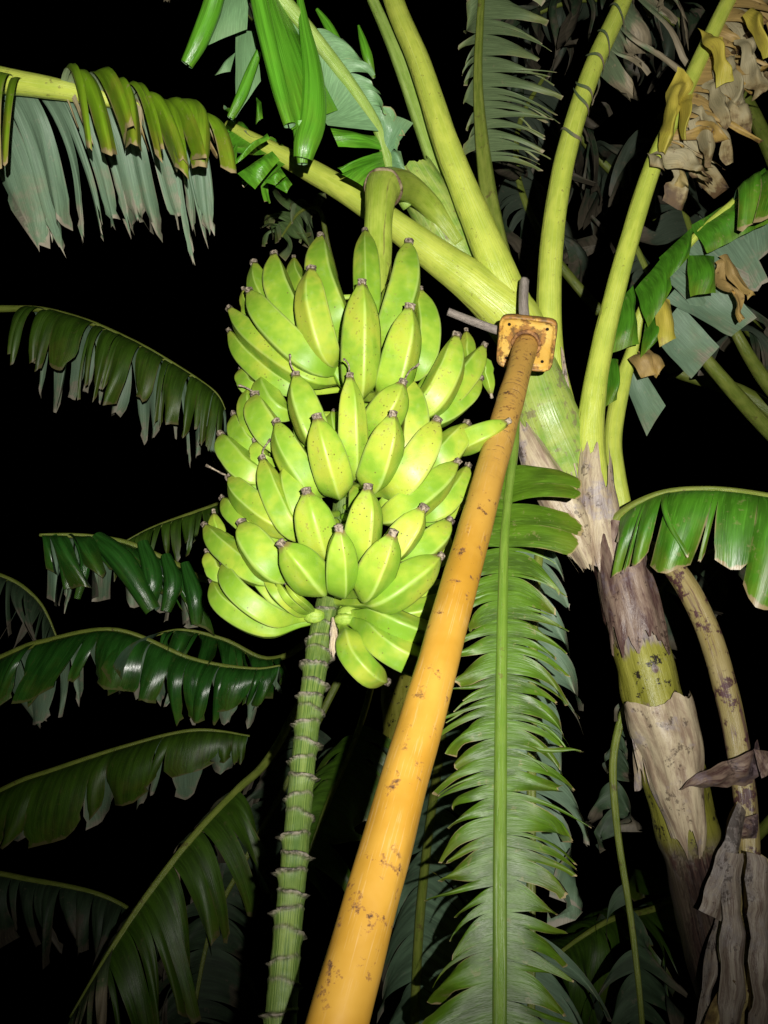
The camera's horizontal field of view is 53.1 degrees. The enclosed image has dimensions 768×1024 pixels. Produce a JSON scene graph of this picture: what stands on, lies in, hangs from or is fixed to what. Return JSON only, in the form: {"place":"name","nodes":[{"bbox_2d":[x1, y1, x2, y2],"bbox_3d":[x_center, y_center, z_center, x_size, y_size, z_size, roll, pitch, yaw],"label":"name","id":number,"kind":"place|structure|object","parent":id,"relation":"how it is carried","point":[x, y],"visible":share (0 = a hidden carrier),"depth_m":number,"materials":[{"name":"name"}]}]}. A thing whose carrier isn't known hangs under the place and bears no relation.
{"place":"outdoors","nodes":[
{"label":"outdoors","id":0,"kind":"place"},
{"bbox_2d":[0,1013,696,1023],"bbox_3d":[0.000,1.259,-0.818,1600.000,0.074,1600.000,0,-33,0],"label":"ground","id":1,"kind":"structure","parent":0,"point":[34,1018],"depth_m":177.14,"materials":[{"name":"soil"}]},
{"bbox_2d":[0,0,258,263],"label":"banana plant","id":2,"kind":"object","parent":1,"relation":"on","point":[178,130],"visible":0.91,"depth_m":1.77,"materials":[{"name":"green plant"}]},
{"bbox_2d":[0,305,282,995],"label":"banana plant","id":3,"kind":"object","parent":1,"relation":"on","point":[43,807],"visible":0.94,"depth_m":2.82,"materials":[{"name":"green plant"}]},
{"bbox_2d":[39,181,480,1023],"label":"banana plant","id":4,"kind":"object","parent":1,"relation":"on","point":[237,827],"visible":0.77,"depth_m":2.31,"materials":[{"name":"green plant"}]},
{"bbox_2d":[305,314,557,1023],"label":"prop pole","id":5,"kind":"object","parent":1,"relation":"on","point":[347,984],"visible":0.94,"depth_m":0.90,"materials":[{"name":"orange paint"}]},
{"bbox_2d":[447,277,529,334],"bbox_3d":[0.240,-0.478,1.757,0.198,0.165,0.058,7,-34,-10],"label":"forked stick","id":6,"kind":"object","parent":5,"relation":"on","point":[523,306],"visible":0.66,"depth_m":1.73,"materials":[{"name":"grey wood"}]},
{"bbox_2d":[181,0,767,1023],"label":"banana plant","id":7,"kind":"object","parent":1,"relation":"on","point":[569,472],"visible":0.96,"depth_m":1.79,"materials":[{"name":"green plant"}]},
{"bbox_2d":[200,167,511,1023],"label":"banana bunch","id":8,"kind":"object","parent":7,"relation":"hanging from","point":[302,341],"visible":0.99,"depth_m":1.28,"materials":[{"name":"green food"}]},
{"bbox_2d":[458,0,767,1023],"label":"banana plant","id":9,"kind":"object","parent":1,"relation":"on","point":[582,942],"visible":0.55,"depth_m":3.21,"materials":[{"name":"green plant"}]},
{"bbox_2d":[0,0,767,1012],"label":"sky","id":10,"kind":"structure","parent":0,"point":[80,467],"materials":[{"name":"black"}]}
]}

